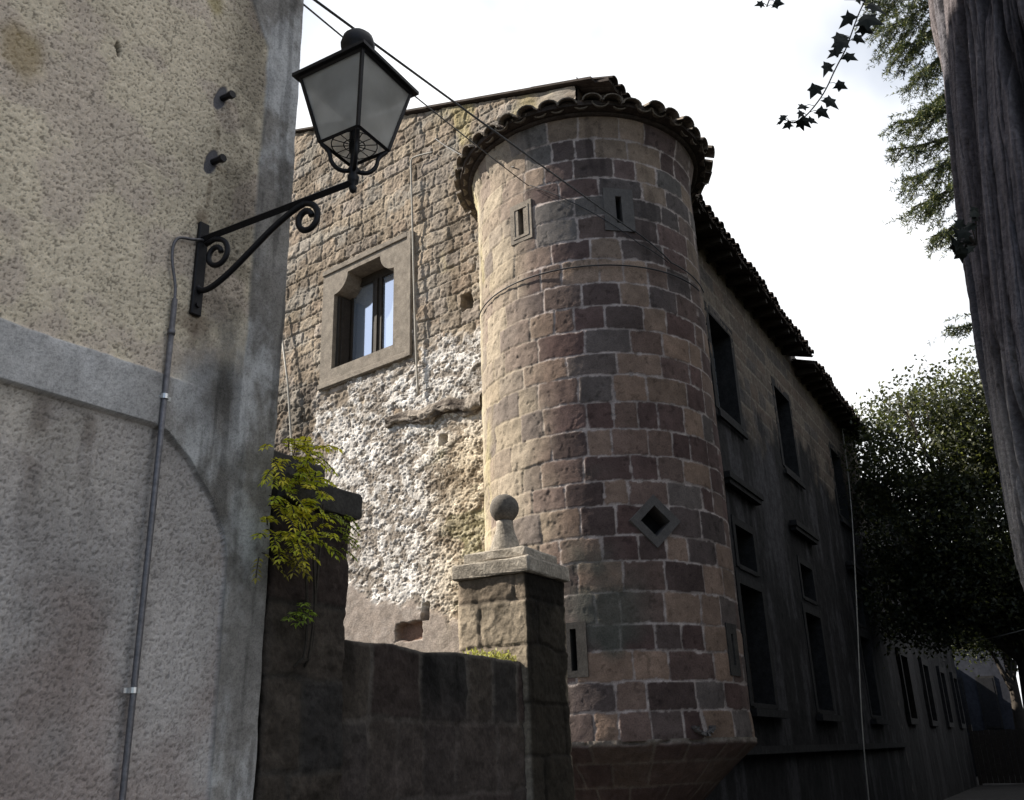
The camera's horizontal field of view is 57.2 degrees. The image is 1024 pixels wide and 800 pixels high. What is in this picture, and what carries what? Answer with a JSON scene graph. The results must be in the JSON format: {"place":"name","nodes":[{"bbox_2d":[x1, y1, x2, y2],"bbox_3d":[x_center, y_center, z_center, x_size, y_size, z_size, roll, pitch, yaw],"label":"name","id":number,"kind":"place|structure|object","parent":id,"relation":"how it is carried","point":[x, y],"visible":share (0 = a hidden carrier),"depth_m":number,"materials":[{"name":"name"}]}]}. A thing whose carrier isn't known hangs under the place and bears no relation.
{"place":"outdoors","nodes":[
{"label":"outdoors","id":0,"kind":"place"},
{"bbox_2d":[452,494,574,799],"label":"gate pier","id":1,"kind":"structure","parent":0,"point":[511,595],"depth_m":5.33,"materials":[{"name":"stone"}]},
{"bbox_2d":[296,0,1022,704],"label":"sky","id":2,"kind":"structure","parent":0,"point":[807,208],"materials":[{"name":"white"}]},
{"bbox_2d":[901,629,1023,646],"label":"street cable","id":3,"kind":"object","parent":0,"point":[987,638],"visible":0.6,"depth_m":21.82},
{"bbox_2d":[957,677,970,728],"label":"window","id":4,"kind":"structure","parent":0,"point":[960,681],"depth_m":47.57,"materials":[{"name":"black glass"}]},
{"bbox_2d":[944,777,1023,799],"bbox_3d":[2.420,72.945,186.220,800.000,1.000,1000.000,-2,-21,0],"label":"ground","id":5,"kind":"structure","parent":0,"point":[1000,791],"depth_m":31.34,"materials":[{"name":"grey asphalt"}]},
{"bbox_2d":[0,0,303,799],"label":"stucco house","id":6,"kind":"structure","parent":5,"relation":"on","point":[137,137],"depth_m":3.28,"materials":[{"name":"paint"}]},
{"bbox_2d":[119,236,203,799],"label":"conduit","id":7,"kind":"object","parent":6,"relation":"attached to","point":[133,690],"visible":1,"depth_m":3.15,"materials":[{"name":"metal"}]},
{"bbox_2d":[189,28,418,316],"bbox_3d":[-0.812,-0.892,3.659,0.851,1.115,0.346,-13,-24,27],"label":"street lamp","id":8,"kind":"object","parent":6,"relation":"attached to","point":[359,91],"visible":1,"depth_m":3.54,"materials":[{"name":"black metal"}]},
{"bbox_2d":[253,450,361,799],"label":"gate pier","id":9,"kind":"structure","parent":5,"relation":"on","point":[300,743],"depth_m":3.64,"materials":[{"name":"stone"}]},
{"bbox_2d":[250,436,360,667],"bbox_3d":[-0.750,0.590,3.637,0.274,0.837,0.649,-8,-22,16],"label":"climbing plant","id":10,"kind":"object","parent":9,"relation":"on","point":[303,510],"visible":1,"depth_m":3.58,"materials":[{"name":"green plant"}]},
{"bbox_2d":[339,640,526,799],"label":"courtyard wall","id":11,"kind":"structure","parent":5,"relation":"on","point":[417,725],"depth_m":4.35,"materials":[{"name":"stone"}]},
{"bbox_2d":[462,647,516,660],"bbox_3d":[-0.126,1.367,5.047,0.170,0.092,0.448,-14,-24,29],"label":"wall plant","id":12,"kind":"object","parent":11,"relation":"on","point":[498,655],"depth_m":5.02,"materials":[{"name":"green plant"}]},
{"bbox_2d":[274,75,914,799],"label":"stone building","id":13,"kind":"structure","parent":5,"relation":"on","point":[408,465],"depth_m":14.74,"materials":[{"name":"stone"}]},
{"bbox_2d":[282,340,292,454],"bbox_3d":[-3.532,0.191,14.560,0.068,3.805,0.708,18,-28,-42],"label":"leaning pole","id":14,"kind":"object","parent":13,"relation":"attached to","point":[288,393],"visible":0.43,"depth_m":14.62,"materials":[{"name":"white metal"}]},
{"bbox_2d":[317,230,412,391],"bbox_3d":[-2.107,-1.276,14.215,1.975,2.050,0.395,-17,-26,35],"label":"window","id":15,"kind":"structure","parent":13,"relation":"in","point":[368,297],"depth_m":14.36,"materials":[{"name":"stone"}]},
{"bbox_2d":[410,151,432,394],"bbox_3d":[-1.310,-1.898,13.481,0.440,3.905,0.040,-15,-25,31],"label":"wall pipe","id":16,"kind":"object","parent":13,"relation":"attached to","point":[416,362],"depth_m":13.55,"materials":[{"name":"grey metal"}]},
{"bbox_2d":[704,301,743,429],"bbox_3d":[3.483,-0.522,16.334,0.438,1.940,1.510,-13,-24,27],"label":"window","id":17,"kind":"structure","parent":13,"relation":"in","point":[723,362],"depth_m":16.74,"materials":[{"name":"black glass"}]},
{"bbox_2d":[731,514,759,576],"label":"window","id":18,"kind":"structure","parent":13,"relation":"in","point":[745,547],"depth_m":15.51,"materials":[{"name":"grey glass"}]},
{"bbox_2d":[734,571,778,709],"bbox_3d":[3.627,3.795,14.693,0.438,1.980,1.510,-13,-24,27],"label":"window","id":19,"kind":"structure","parent":13,"relation":"in","point":[757,649],"depth_m":15.05,"materials":[{"name":"black glass"}]},
{"bbox_2d":[770,375,801,481],"bbox_3d":[5.518,0.663,19.629,0.438,1.940,1.510,-13,-24,27],"label":"window","id":20,"kind":"structure","parent":13,"relation":"in","point":[787,441],"depth_m":20.01,"materials":[{"name":"black glass"}]},
{"bbox_2d":[797,555,818,604],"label":"window","id":21,"kind":"structure","parent":13,"relation":"in","point":[806,571],"depth_m":18.79,"materials":[{"name":"grey glass"}]},
{"bbox_2d":[801,602,835,714],"bbox_3d":[5.661,4.979,17.988,0.438,1.980,1.510,-13,-24,27],"label":"window","id":22,"kind":"structure","parent":13,"relation":"in","point":[813,623],"depth_m":18.33,"materials":[{"name":"black glass"}]},
{"bbox_2d":[828,442,851,525],"bbox_3d":[8.055,2.140,23.738,0.438,1.940,1.410,-13,-24,27],"label":"window","id":23,"kind":"structure","parent":13,"relation":"in","point":[840,489],"depth_m":24.07,"materials":[{"name":"black glass"}]},
{"bbox_2d":[842,429,868,799],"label":"facade cable","id":24,"kind":"object","parent":13,"relation":"attached to","point":[857,628],"visible":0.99,"depth_m":20.68,"materials":[{"name":"grey metal"}]},
{"bbox_2d":[851,589,866,628],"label":"window","id":25,"kind":"structure","parent":13,"relation":"in","point":[862,623],"depth_m":22.86,"materials":[{"name":"grey glass"}]},
{"bbox_2d":[858,628,882,718],"bbox_3d":[8.198,6.457,22.097,0.438,1.980,1.410,-13,-24,27],"label":"window","id":26,"kind":"structure","parent":13,"relation":"in","point":[864,637],"depth_m":22.38,"materials":[{"name":"black glass"}]},
{"bbox_2d":[454,92,756,799],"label":"round tower","id":27,"kind":"structure","parent":5,"relation":"on","point":[602,462],"depth_m":9.69,"materials":[{"name":"stone"}]},
{"bbox_2d":[435,138,513,166],"bbox_3d":[-0.560,-3.300,12.457,0.014,2.259,2.713,7,-23,-23],"label":"gable cable","id":28,"kind":"object","parent":27,"relation":"attached to","point":[453,150],"visible":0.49,"depth_m":13.27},
{"bbox_2d":[304,4,668,262],"bbox_3d":[-0.263,-2.076,7.911,1.345,2.623,6.241,-12,-23,24],"label":"overhead cable","id":29,"kind":"object","parent":27,"relation":"attached to","point":[321,19],"visible":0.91,"depth_m":8.36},
{"bbox_2d":[313,0,703,292],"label":"overhead cable","id":30,"kind":"object","parent":27,"relation":"attached to","point":[408,68],"visible":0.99,"depth_m":6.53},
{"bbox_2d":[478,264,698,318],"bbox_3d":[0.769,-1.269,10.527,2.602,0.014,0.942,-6,-21,11],"label":"tower cable","id":31,"kind":"object","parent":27,"relation":"attached to","point":[584,266],"visible":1,"depth_m":10.22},
{"bbox_2d":[629,494,680,547],"bbox_3d":[1.360,1.224,9.266,0.530,0.530,0.282,4,-22,-15],"label":"diamond window","id":32,"kind":"structure","parent":27,"relation":"in","point":[654,520],"depth_m":9.19,"materials":[{"name":"grey stone"}]},
{"bbox_2d":[862,481,977,799],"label":"stone wing","id":33,"kind":"structure","parent":5,"relation":"on","point":[940,758],"depth_m":29.35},
{"bbox_2d":[878,537,897,609],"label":"window","id":34,"kind":"structure","parent":33,"relation":"in","point":[879,537],"depth_m":27.59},
{"bbox_2d":[895,647,919,724],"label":"window","id":35,"kind":"structure","parent":33,"relation":"in","point":[911,712],"depth_m":26.61,"materials":[{"name":"black glass"}]},
{"bbox_2d":[918,657,938,725],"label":"window","id":36,"kind":"structure","parent":33,"relation":"in","point":[923,664],"depth_m":29.99,"materials":[{"name":"black glass"}]},
{"bbox_2d":[936,666,954,727],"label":"window","id":37,"kind":"structure","parent":33,"relation":"in","point":[942,682],"depth_m":33.21,"materials":[{"name":"grey glass"}]},
{"bbox_2d":[949,672,965,728],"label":"window","id":38,"kind":"structure","parent":33,"relation":"in","point":[954,683],"depth_m":36.14,"materials":[{"name":"grey glass"}]},
{"bbox_2d":[836,341,1023,709],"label":"holm oak","id":39,"kind":"object","parent":5,"relation":"on","point":[952,563],"visible":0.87,"depth_m":23.06,"materials":[{"name":"green plant"}]},
{"bbox_2d":[854,0,1023,589],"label":"cedar tree","id":40,"kind":"object","parent":5,"relation":"on","point":[978,62],"visible":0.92,"depth_m":3.67,"materials":[{"name":"green plant"}]},
{"bbox_2d":[755,0,783,8],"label":"ivy sprig","id":41,"kind":"object","parent":40,"relation":"hanging from","point":[776,4],"visible":1,"depth_m":3.10,"materials":[{"name":"green plant"}]},
{"bbox_2d":[777,0,886,130],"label":"ivy sprig","id":42,"kind":"object","parent":40,"relation":"hanging from","point":[866,22],"visible":1,"depth_m":2.92,"materials":[{"name":"green plant"}]},
{"bbox_2d":[949,206,980,263],"bbox_3d":[1.633,-0.594,3.388,0.124,0.210,0.124,-2,-21,0],"label":"ivy clump","id":43,"kind":"object","parent":40,"relation":"attached to","point":[960,250],"visible":1,"depth_m":3.38,"materials":[{"name":"green plant"}]},
{"bbox_2d":[945,518,1023,757],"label":"holm oak","id":44,"kind":"object","parent":5,"relation":"on","point":[1015,696],"visible":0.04,"depth_m":39.61,"materials":[{"name":"green plant"}]},
{"bbox_2d":[968,725,1023,784],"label":"street gate","id":45,"kind":"structure","parent":5,"relation":"on","point":[982,764],"depth_m":37.00,"materials":[{"name":"black metal"}]},
{"bbox_2d":[953,639,1020,776],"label":"building","id":46,"kind":"structure","parent":0,"point":[986,700],"depth_m":47.27,"materials":[{"name":"tile"}]},
{"bbox_2d":[975,675,1003,728],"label":"window","id":47,"kind":"structure","parent":46,"relation":"in","point":[986,687],"depth_m":47.05,"materials":[{"name":"grey glass"}]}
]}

